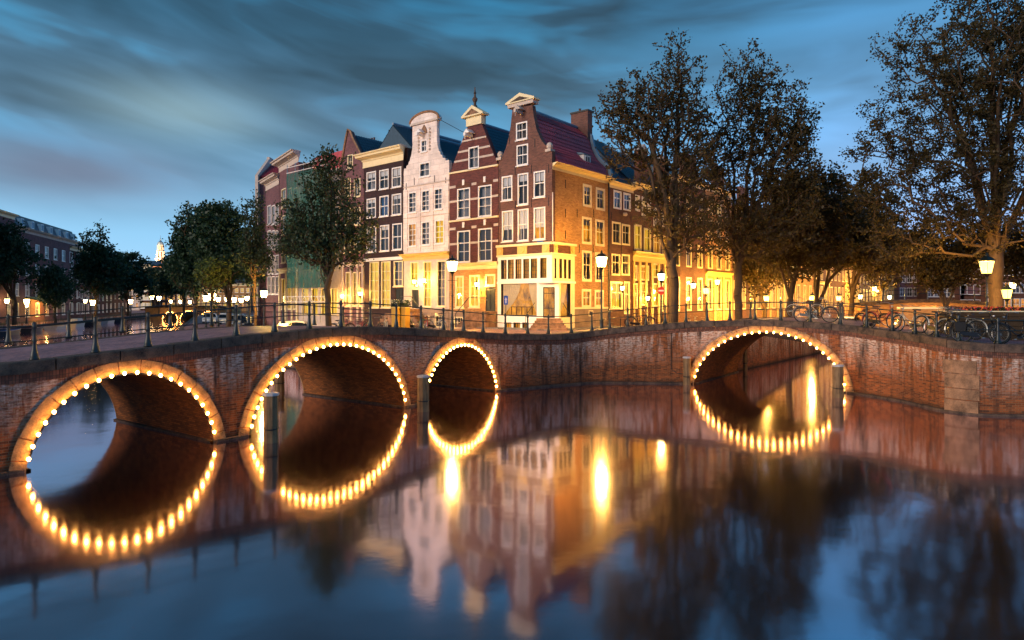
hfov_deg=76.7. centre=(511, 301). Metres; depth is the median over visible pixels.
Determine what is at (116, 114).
sky
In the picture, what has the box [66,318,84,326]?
moored boat
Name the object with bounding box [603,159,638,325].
canal house
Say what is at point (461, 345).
bulb string
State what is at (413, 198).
window
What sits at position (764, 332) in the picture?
bulb string
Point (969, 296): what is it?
canal house
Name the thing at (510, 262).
window
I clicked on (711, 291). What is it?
window
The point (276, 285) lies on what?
window
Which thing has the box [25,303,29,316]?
window
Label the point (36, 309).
window
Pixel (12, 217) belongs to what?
canal house
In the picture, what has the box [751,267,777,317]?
canal house
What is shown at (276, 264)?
window
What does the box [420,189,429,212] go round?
window
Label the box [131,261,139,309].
canal house
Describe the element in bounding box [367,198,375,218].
window
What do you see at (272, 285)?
window
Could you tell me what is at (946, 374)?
quay wall
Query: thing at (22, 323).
quay wall
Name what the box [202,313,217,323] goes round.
parked car
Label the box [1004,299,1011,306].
window
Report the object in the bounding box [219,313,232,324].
parked car
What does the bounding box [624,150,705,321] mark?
canal house
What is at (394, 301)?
planter
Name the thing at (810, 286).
window
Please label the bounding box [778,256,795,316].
canal house
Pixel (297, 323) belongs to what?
parked car
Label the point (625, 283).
window
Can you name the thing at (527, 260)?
window
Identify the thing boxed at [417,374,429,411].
mooring post
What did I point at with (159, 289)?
tree
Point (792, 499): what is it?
water
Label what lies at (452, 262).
street lamp
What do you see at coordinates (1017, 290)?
window
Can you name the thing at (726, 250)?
window
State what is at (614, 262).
window
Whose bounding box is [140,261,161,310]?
canal house
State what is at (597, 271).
window
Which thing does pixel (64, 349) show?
bridge deck
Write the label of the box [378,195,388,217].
window
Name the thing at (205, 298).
street lamp
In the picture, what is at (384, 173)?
window
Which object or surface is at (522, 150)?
window
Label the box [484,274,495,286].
window
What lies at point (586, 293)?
window
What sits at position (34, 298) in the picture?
awning
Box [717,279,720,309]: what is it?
window
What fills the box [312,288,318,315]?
window
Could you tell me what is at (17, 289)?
window
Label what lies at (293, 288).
window
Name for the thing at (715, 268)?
canal house
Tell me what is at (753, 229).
tree
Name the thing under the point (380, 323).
bicycle
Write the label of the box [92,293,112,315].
canal house
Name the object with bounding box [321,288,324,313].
window
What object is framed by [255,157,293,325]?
red roofed house
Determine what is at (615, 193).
window
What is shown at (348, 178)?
window
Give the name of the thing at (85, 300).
street lamp
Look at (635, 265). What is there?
window
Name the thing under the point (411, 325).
bicycle
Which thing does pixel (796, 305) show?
bicycle
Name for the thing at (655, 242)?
window
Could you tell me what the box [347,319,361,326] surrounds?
bicycle
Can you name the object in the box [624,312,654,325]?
bicycle
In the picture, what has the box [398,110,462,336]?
white house
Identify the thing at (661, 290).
no entry sign
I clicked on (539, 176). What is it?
window
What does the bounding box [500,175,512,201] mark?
window
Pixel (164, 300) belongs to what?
canal house
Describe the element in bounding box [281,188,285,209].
window
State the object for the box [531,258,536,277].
window
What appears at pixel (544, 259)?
window
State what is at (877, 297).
canal house
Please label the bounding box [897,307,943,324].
garden wall
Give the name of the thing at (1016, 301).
window
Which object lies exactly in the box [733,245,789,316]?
tree
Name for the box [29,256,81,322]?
tree
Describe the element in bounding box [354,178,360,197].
window
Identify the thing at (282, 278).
window
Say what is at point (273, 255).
window
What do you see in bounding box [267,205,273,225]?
window
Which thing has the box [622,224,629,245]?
window
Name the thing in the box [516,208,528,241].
window
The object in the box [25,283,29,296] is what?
window
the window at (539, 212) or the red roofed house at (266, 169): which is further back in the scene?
the red roofed house at (266, 169)
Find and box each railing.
[0,300,496,360]
[0,301,368,344]
[497,306,660,333]
[661,300,1023,343]
[746,301,873,318]
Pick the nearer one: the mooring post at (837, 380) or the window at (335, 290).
the mooring post at (837, 380)
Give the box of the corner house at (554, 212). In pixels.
[496,93,613,330]
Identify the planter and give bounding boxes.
[390,299,401,326]
[400,299,411,327]
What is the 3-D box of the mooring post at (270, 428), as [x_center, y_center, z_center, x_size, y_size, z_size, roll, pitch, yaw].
[-7.191,3.861,19.314,0.487,2.279,0.487,0,0,-9]
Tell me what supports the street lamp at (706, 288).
on the street at (200, 317)
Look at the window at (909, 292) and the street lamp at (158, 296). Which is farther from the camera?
the window at (909, 292)
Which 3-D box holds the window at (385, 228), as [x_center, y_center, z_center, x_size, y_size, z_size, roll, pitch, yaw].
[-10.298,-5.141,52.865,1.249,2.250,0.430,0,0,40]
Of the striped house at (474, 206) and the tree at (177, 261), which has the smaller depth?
the striped house at (474, 206)
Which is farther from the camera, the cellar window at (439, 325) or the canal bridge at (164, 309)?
the canal bridge at (164, 309)
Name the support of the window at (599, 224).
in the corner house at (554, 212)
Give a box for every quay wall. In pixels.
[0,313,144,328]
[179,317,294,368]
[497,322,683,390]
[737,325,897,370]
[873,329,1023,416]
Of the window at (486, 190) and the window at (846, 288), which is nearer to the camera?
the window at (486, 190)
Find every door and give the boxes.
[396,288,402,303]
[412,290,418,307]
[486,287,494,310]
[543,287,554,317]
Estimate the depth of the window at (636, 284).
50.63 m
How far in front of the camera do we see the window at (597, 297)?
46.47 m
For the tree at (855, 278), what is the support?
on the street at (200, 317)
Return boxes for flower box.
[937,306,1023,339]
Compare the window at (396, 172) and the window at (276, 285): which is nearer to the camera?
the window at (396, 172)
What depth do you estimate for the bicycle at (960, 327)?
24.13 m
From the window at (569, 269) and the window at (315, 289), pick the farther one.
the window at (315, 289)
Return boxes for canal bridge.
[0,326,500,476]
[145,301,240,319]
[684,317,880,396]
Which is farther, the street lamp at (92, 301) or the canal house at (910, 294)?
the canal house at (910, 294)
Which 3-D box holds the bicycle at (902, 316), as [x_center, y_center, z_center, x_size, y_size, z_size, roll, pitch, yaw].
[16.747,0.730,27.233,0.632,1.175,2.002,6,-1,-12]
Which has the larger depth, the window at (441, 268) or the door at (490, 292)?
the window at (441, 268)
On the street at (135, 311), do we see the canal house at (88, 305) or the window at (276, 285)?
the canal house at (88, 305)
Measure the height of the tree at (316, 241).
11.606 m
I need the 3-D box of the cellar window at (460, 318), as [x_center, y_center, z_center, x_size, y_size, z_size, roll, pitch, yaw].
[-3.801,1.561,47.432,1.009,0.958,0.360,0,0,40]
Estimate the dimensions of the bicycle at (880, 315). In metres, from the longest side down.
2.006 x 1.175 x 0.632 m
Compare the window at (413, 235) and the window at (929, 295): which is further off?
the window at (929, 295)
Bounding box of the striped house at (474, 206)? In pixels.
[444,88,509,337]
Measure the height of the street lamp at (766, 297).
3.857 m
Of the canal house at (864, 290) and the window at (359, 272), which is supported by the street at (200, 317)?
the canal house at (864, 290)
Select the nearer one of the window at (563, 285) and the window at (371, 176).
the window at (563, 285)
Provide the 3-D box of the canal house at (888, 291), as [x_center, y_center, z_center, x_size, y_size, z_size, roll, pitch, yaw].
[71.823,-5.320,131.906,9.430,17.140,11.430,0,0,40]
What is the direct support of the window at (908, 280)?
in the canal house at (910, 294)
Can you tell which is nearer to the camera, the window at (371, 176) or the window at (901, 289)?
the window at (371, 176)
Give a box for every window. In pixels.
[15,283,19,296]
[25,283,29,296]
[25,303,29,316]
[35,244,39,256]
[35,303,39,316]
[45,246,48,258]
[45,303,48,315]
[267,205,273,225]
[267,230,270,248]
[267,276,273,294]
[271,205,274,225]
[271,230,277,249]
[271,255,277,274]
[271,276,277,294]
[275,205,278,225]
[275,255,278,274]
[275,276,277,294]
[280,253,285,263]
[280,278,284,309]
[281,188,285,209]
[286,288,290,309]
[292,288,294,309]
[302,288,308,315]
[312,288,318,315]
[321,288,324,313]
[330,288,337,314]
[344,178,350,196]
[345,272,349,306]
[346,154,352,169]
[351,272,355,306]
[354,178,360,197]
[354,207,360,225]
[358,272,364,306]
[365,171,375,191]
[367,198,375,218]
[367,226,376,252]
[368,262,379,308]
[378,169,388,190]
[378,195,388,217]
[379,225,389,251]
[380,261,390,308]
[391,166,401,188]
[391,193,401,215]
[391,223,402,250]
[393,261,403,286]
[407,191,416,213]
[407,223,416,247]
[409,262,418,286]
[418,161,429,178]
[420,139,427,153]
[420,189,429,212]
[420,221,429,246]
[423,261,431,307]
[433,188,442,210]
[434,219,444,244]
[435,315,441,327]
[436,260,445,307]
[454,276,463,308]
[454,317,462,327]
[456,187,470,219]
[457,230,470,262]
[468,146,478,169]
[468,275,479,308]
[477,184,491,217]
[478,228,491,261]
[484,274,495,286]
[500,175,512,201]
[501,210,513,242]
[501,260,506,278]
[501,283,536,315]
[508,259,517,278]
[513,322,519,327]
[515,121,527,141]
[515,143,528,166]
[515,259,520,278]
[516,172,528,206]
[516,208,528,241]
[523,259,528,278]
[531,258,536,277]
[532,170,545,198]
[532,207,545,240]
[540,258,546,277]
[559,259,561,277]
[559,259,565,278]
[561,283,569,316]
[568,260,570,278]
[582,216,591,244]
[582,250,591,281]
[582,289,590,306]
[583,183,591,207]
[594,290,603,306]
[595,219,604,246]
[595,252,603,281]
[596,187,604,210]
[610,281,622,308]
[611,253,619,275]
[612,221,620,244]
[613,190,621,209]
[617,254,629,275]
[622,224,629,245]
[623,192,630,210]
[624,281,629,313]
[634,224,641,250]
[635,195,639,211]
[635,265,636,280]
[635,283,637,308]
[638,265,648,280]
[642,283,644,305]
[644,228,650,251]
[653,209,658,225]
[653,235,660,253]
[654,263,657,277]
[654,283,657,306]
[676,244,679,265]
[678,277,679,310]
[686,244,691,266]
[686,277,691,310]
[697,245,702,267]
[697,278,702,310]
[708,250,712,268]
[708,279,712,309]
[717,249,720,269]
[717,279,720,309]
[725,250,729,270]
[725,280,729,309]
[742,282,745,308]
[757,282,760,308]
[772,283,775,308]
[779,283,781,304]
[797,284,799,305]
[803,285,805,305]
[809,285,811,299]
[835,287,836,306]
[846,288,847,306]
[900,288,905,296]
[907,274,912,282]
[907,288,912,296]
[926,289,933,296]
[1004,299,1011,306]
[1013,285,1019,292]
[1013,299,1019,306]
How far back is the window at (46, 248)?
99.90 m
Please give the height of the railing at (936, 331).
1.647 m
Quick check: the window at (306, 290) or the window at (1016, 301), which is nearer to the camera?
the window at (306, 290)
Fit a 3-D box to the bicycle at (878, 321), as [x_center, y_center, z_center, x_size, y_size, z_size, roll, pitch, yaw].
[16.338,0.634,28.636,0.632,1.175,2.002,6,-2,-20]
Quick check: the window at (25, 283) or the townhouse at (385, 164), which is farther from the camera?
the window at (25, 283)
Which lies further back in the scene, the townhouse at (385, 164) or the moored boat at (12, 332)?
the moored boat at (12, 332)
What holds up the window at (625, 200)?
in the canal house at (621, 243)
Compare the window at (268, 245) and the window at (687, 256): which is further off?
the window at (268, 245)
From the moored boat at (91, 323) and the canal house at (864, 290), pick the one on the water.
the moored boat at (91, 323)
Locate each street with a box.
[131,310,144,312]
[184,312,896,333]
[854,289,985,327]
[869,324,1023,343]
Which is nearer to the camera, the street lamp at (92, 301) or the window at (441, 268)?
the window at (441, 268)
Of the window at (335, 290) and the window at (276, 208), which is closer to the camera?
the window at (335, 290)
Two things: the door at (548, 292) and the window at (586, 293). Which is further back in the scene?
the window at (586, 293)
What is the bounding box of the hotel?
[11,216,81,321]
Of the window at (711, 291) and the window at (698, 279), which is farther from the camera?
the window at (711, 291)
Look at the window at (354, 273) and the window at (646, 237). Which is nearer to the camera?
the window at (646, 237)
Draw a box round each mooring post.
[262,392,278,443]
[274,370,284,391]
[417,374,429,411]
[683,356,690,384]
[743,350,747,369]
[832,364,843,397]
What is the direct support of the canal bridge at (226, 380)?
in the water
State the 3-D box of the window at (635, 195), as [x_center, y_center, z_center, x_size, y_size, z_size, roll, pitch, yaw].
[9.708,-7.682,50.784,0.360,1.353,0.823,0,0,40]
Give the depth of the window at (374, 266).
53.96 m
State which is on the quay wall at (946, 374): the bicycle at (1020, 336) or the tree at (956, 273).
the bicycle at (1020, 336)
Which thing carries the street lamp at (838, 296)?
on the street at (200, 317)
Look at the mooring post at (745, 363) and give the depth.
39.63 m
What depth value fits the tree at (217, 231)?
58.75 m
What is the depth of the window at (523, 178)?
43.73 m
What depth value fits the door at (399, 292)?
51.70 m
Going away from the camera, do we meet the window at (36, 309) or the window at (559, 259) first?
the window at (559, 259)
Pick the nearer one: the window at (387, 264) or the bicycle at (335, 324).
the bicycle at (335, 324)
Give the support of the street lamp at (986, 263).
on the street at (920, 329)
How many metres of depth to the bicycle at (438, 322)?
40.33 m
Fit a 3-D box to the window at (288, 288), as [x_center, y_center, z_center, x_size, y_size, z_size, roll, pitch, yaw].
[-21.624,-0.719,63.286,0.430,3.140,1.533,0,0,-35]
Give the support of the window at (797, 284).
in the canal house at (804, 289)
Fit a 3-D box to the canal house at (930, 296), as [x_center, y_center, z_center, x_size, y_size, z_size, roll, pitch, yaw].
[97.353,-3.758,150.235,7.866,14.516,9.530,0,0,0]
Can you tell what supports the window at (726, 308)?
in the canal house at (715, 268)
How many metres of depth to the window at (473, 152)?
46.69 m
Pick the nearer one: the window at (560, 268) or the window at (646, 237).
the window at (560, 268)
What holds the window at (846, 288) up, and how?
in the canal house at (846, 296)
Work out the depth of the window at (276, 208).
67.24 m
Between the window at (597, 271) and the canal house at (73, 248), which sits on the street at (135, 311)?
the canal house at (73, 248)
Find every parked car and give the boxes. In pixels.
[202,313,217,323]
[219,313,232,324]
[231,314,245,325]
[242,315,260,325]
[277,320,306,325]
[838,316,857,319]
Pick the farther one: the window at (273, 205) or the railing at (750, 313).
the window at (273, 205)
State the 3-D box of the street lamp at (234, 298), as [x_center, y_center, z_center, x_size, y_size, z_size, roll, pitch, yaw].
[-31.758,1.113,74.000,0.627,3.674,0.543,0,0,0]
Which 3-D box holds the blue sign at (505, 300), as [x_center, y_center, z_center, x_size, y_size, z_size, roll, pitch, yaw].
[-0.335,0.651,35.218,0.220,1.898,0.064,0,0,-6]
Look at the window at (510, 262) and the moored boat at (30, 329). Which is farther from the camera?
the moored boat at (30, 329)
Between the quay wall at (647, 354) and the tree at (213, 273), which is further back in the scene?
the tree at (213, 273)
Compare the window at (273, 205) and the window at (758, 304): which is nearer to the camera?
the window at (273, 205)
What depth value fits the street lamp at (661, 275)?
46.42 m
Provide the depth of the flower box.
26.54 m
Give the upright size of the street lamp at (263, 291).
3.673 m
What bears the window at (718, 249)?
in the canal house at (715, 268)
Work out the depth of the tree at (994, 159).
39.39 m
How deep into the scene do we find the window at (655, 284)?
53.35 m
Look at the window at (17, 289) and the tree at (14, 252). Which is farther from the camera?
the window at (17, 289)
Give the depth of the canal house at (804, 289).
84.69 m
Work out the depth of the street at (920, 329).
26.64 m
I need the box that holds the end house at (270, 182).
[258,172,283,325]
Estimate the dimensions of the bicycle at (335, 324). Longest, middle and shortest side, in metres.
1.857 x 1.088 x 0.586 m
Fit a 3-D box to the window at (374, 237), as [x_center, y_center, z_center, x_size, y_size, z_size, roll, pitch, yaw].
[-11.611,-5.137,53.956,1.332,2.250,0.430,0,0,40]
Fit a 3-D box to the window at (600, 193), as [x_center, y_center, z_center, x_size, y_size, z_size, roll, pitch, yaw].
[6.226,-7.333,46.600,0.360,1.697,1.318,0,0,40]
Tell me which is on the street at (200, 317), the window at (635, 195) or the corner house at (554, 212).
the corner house at (554, 212)
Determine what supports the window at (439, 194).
in the white house at (426, 219)
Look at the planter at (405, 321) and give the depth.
40.87 m
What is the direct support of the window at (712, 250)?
in the canal house at (715, 268)
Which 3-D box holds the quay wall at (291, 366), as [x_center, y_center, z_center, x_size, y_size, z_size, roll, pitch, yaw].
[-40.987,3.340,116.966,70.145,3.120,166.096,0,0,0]
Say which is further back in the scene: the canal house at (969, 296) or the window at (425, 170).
the canal house at (969, 296)
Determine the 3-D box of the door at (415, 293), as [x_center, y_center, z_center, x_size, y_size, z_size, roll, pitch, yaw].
[-7.512,-0.186,50.474,0.845,1.456,0.130,0,0,40]
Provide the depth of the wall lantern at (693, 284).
55.39 m
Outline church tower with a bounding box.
[153,235,164,267]
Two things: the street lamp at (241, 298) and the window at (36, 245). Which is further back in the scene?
the window at (36, 245)
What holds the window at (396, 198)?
in the townhouse at (385, 164)
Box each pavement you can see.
[476,327,550,330]
[567,326,623,329]
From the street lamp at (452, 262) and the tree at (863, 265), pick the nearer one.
the street lamp at (452, 262)
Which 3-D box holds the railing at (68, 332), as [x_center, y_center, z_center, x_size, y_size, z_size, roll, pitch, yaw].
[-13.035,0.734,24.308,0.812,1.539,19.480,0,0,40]
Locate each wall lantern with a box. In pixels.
[474,280,480,290]
[683,280,695,291]
[711,277,719,287]
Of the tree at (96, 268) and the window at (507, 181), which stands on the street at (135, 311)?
the tree at (96, 268)
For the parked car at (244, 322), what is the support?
on the street at (200, 317)
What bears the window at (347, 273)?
in the stone gable house at (352, 284)
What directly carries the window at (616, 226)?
in the canal house at (621, 243)
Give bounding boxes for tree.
[0,217,48,324]
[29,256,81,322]
[65,222,133,317]
[108,251,158,315]
[145,264,177,305]
[154,201,223,327]
[154,268,188,317]
[185,198,273,326]
[189,256,235,326]
[229,189,277,325]
[264,143,383,325]
[592,28,735,322]
[678,38,840,319]
[725,160,863,316]
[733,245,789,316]
[810,164,891,316]
[838,0,1023,306]
[841,160,916,315]
[861,217,915,299]
[890,210,1006,306]
[972,215,1023,292]
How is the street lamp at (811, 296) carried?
on the street at (200, 317)
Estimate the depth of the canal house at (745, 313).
67.96 m
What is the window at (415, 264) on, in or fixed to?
in the white house at (426, 219)
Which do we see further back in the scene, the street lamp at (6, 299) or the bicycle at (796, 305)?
the street lamp at (6, 299)
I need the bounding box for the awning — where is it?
[28,297,53,319]
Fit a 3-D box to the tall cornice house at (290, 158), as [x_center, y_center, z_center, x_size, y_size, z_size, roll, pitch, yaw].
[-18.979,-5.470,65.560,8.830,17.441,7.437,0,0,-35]
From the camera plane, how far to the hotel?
98.83 m
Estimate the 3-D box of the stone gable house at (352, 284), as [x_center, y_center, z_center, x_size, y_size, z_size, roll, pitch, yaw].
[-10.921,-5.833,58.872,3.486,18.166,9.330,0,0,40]
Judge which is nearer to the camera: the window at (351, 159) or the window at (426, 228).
the window at (426, 228)
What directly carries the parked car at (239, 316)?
on the street at (200, 317)
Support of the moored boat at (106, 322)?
on the water
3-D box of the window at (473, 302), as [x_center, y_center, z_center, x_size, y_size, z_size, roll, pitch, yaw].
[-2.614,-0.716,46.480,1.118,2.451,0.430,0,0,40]
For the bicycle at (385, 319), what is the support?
on the street at (200, 317)
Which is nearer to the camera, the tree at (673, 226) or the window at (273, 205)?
the tree at (673, 226)
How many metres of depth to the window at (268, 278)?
69.78 m
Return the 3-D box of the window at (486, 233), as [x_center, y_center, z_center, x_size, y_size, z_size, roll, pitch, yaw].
[-1.826,-3.983,45.825,1.419,2.456,0.430,0,0,40]
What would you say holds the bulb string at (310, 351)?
attached to the canal bridge at (226, 380)
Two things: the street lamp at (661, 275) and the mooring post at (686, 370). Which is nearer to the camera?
the mooring post at (686, 370)
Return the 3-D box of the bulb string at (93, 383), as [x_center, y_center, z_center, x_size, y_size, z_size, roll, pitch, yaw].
[-10.326,2.903,17.516,0.203,2.035,4.571,0,0,43]
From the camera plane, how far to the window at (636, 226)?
51.05 m
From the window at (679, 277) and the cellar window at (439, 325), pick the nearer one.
the cellar window at (439, 325)
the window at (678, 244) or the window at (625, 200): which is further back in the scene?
the window at (678, 244)
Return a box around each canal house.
[0,209,19,322]
[70,246,87,317]
[82,285,98,316]
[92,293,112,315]
[105,290,130,314]
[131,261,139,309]
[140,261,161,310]
[160,292,176,304]
[177,289,209,305]
[213,275,253,312]
[594,140,656,325]
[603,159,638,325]
[613,150,669,323]
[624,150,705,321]
[669,165,735,320]
[727,186,754,319]
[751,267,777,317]
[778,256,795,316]
[791,240,812,316]
[813,267,831,317]
[829,267,844,317]
[845,268,860,315]
[859,274,870,301]
[871,274,881,300]
[883,273,894,299]
[894,267,918,299]
[916,271,954,299]
[954,264,980,300]
[979,251,1023,306]
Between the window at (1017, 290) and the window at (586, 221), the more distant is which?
the window at (1017, 290)
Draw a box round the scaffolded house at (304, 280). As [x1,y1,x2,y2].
[285,137,374,325]
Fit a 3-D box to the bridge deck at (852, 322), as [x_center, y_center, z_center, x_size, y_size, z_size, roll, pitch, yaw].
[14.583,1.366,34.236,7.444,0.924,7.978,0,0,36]
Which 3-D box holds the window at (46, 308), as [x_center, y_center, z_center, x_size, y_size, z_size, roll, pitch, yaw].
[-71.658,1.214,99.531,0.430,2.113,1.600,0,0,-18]
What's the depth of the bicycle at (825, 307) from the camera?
30.64 m
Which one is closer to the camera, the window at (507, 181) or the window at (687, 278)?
the window at (507, 181)
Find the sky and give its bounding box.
[0,0,1023,260]
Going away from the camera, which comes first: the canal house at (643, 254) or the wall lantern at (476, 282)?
the wall lantern at (476, 282)
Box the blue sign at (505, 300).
[504,296,507,312]
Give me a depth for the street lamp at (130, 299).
119.87 m
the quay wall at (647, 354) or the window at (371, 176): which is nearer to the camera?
the quay wall at (647, 354)
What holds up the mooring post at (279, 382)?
in the water
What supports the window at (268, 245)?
in the end house at (270, 182)
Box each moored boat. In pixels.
[0,328,20,335]
[20,324,42,332]
[43,322,66,329]
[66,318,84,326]
[84,320,101,325]
[101,320,114,323]
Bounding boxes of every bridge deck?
[0,326,414,361]
[745,318,870,325]
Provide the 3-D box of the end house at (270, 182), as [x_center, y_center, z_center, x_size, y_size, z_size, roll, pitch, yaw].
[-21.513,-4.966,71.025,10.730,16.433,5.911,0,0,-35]
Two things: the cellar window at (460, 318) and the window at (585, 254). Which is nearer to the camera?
the window at (585, 254)
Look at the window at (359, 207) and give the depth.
55.10 m
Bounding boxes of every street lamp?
[4,297,9,323]
[23,296,29,323]
[83,297,87,319]
[90,297,95,319]
[128,297,132,315]
[156,294,161,313]
[202,292,208,327]
[216,295,220,326]
[232,295,236,325]
[238,296,243,325]
[244,294,249,315]
[260,287,267,325]
[446,255,457,329]
[595,250,607,328]
[657,269,664,321]
[703,284,709,309]
[763,292,768,316]
[809,292,813,310]
[836,293,841,312]
[978,252,995,306]
[1000,283,1013,306]
[1009,279,1015,306]
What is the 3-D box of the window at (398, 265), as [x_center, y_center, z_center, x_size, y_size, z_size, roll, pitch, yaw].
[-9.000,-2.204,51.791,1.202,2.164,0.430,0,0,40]
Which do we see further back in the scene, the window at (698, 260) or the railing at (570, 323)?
the window at (698, 260)
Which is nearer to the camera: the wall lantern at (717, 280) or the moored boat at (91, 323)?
the wall lantern at (717, 280)
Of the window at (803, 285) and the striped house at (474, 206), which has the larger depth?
the window at (803, 285)
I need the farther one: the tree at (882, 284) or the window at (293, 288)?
the tree at (882, 284)
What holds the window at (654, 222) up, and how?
in the canal house at (659, 261)
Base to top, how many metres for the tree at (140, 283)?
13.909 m
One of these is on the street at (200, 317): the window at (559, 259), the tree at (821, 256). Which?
the tree at (821, 256)
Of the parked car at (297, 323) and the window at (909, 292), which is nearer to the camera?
the parked car at (297, 323)
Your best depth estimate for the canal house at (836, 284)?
97.70 m
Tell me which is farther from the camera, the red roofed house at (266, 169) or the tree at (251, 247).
the red roofed house at (266, 169)
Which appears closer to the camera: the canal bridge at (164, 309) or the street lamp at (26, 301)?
the street lamp at (26, 301)
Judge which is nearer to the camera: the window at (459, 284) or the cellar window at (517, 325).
the cellar window at (517, 325)
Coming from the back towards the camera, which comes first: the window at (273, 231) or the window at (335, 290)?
the window at (273, 231)
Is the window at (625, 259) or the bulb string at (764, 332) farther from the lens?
the window at (625, 259)
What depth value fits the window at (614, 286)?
48.59 m
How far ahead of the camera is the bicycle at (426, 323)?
40.78 m
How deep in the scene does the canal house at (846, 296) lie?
102.99 m
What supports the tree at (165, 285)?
on the street at (135, 311)
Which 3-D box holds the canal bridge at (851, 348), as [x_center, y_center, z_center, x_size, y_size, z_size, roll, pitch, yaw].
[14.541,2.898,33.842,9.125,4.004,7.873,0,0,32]
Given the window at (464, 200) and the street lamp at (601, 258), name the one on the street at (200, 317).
the street lamp at (601, 258)
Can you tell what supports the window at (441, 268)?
in the white house at (426, 219)
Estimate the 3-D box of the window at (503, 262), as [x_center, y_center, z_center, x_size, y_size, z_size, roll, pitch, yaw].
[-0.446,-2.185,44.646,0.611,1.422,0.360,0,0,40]
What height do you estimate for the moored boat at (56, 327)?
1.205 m
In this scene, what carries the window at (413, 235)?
in the white house at (426, 219)
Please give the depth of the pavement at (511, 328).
42.69 m
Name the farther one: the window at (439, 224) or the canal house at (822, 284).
the canal house at (822, 284)
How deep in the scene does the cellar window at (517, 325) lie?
43.94 m
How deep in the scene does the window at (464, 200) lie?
47.35 m
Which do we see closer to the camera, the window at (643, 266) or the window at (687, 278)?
the window at (643, 266)
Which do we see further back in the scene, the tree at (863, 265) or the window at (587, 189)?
the tree at (863, 265)
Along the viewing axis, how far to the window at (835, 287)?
97.71 m
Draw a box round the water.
[0,319,1023,639]
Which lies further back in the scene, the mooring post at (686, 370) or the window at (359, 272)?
the window at (359, 272)
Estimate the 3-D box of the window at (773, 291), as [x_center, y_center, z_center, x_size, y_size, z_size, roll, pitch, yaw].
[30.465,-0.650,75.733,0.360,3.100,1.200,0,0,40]
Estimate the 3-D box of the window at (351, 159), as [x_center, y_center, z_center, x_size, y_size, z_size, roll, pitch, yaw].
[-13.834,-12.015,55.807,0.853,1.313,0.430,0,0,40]
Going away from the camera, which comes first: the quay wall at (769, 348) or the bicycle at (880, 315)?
the bicycle at (880, 315)
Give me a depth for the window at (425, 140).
49.78 m
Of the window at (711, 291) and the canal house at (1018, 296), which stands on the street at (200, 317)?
the canal house at (1018, 296)
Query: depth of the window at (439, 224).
48.93 m
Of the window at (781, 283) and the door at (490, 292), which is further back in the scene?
the window at (781, 283)
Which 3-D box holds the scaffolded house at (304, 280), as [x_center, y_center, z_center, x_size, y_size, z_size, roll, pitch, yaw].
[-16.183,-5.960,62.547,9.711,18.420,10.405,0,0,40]
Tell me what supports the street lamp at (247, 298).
on the street at (200, 317)
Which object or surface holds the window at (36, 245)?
in the hotel
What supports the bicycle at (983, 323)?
on the street at (920, 329)
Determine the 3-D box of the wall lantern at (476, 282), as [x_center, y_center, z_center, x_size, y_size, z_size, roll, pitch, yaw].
[-2.387,-1.124,45.754,0.358,0.789,0.615,0,0,40]
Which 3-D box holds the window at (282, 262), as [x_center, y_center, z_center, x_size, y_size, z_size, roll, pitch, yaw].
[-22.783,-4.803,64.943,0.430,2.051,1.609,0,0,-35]
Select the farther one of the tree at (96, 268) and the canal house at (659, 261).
the tree at (96, 268)
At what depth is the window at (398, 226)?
52.07 m
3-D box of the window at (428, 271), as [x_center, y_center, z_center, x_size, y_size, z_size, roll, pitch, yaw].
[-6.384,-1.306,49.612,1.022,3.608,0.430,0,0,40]
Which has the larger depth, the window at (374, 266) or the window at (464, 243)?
the window at (374, 266)
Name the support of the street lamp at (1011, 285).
on the street at (920, 329)
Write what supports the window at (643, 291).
in the canal house at (643, 254)
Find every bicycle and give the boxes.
[332,317,354,326]
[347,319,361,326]
[363,317,385,326]
[381,315,387,326]
[410,313,428,327]
[422,313,428,328]
[427,313,445,329]
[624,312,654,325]
[787,297,824,317]
[792,297,838,322]
[854,305,890,325]
[862,302,901,328]
[893,304,929,332]
[922,306,960,336]
[938,308,987,339]
[949,311,1009,342]
[990,312,1023,343]
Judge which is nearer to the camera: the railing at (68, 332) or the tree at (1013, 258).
the railing at (68, 332)
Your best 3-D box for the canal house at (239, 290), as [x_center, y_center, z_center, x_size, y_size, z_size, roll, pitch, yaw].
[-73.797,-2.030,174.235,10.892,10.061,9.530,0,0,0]
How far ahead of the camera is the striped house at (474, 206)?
46.36 m
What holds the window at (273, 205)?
in the end house at (270, 182)
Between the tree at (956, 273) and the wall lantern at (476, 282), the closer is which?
the wall lantern at (476, 282)
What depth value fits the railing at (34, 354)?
19.69 m
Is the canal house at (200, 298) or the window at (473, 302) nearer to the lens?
the window at (473, 302)
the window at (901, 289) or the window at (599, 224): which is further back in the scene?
the window at (901, 289)
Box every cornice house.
[270,149,310,321]
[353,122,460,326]
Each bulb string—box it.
[26,371,215,460]
[250,343,405,427]
[429,344,496,386]
[694,331,844,385]
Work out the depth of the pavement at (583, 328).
44.12 m
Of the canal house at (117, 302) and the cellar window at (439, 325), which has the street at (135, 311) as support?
the canal house at (117, 302)
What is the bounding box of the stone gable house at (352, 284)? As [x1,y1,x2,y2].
[340,129,381,326]
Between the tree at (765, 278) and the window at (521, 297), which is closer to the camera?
the window at (521, 297)
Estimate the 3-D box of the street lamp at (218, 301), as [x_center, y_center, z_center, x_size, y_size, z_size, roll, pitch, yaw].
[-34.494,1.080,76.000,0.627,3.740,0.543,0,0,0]
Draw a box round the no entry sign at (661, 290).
[657,286,664,322]

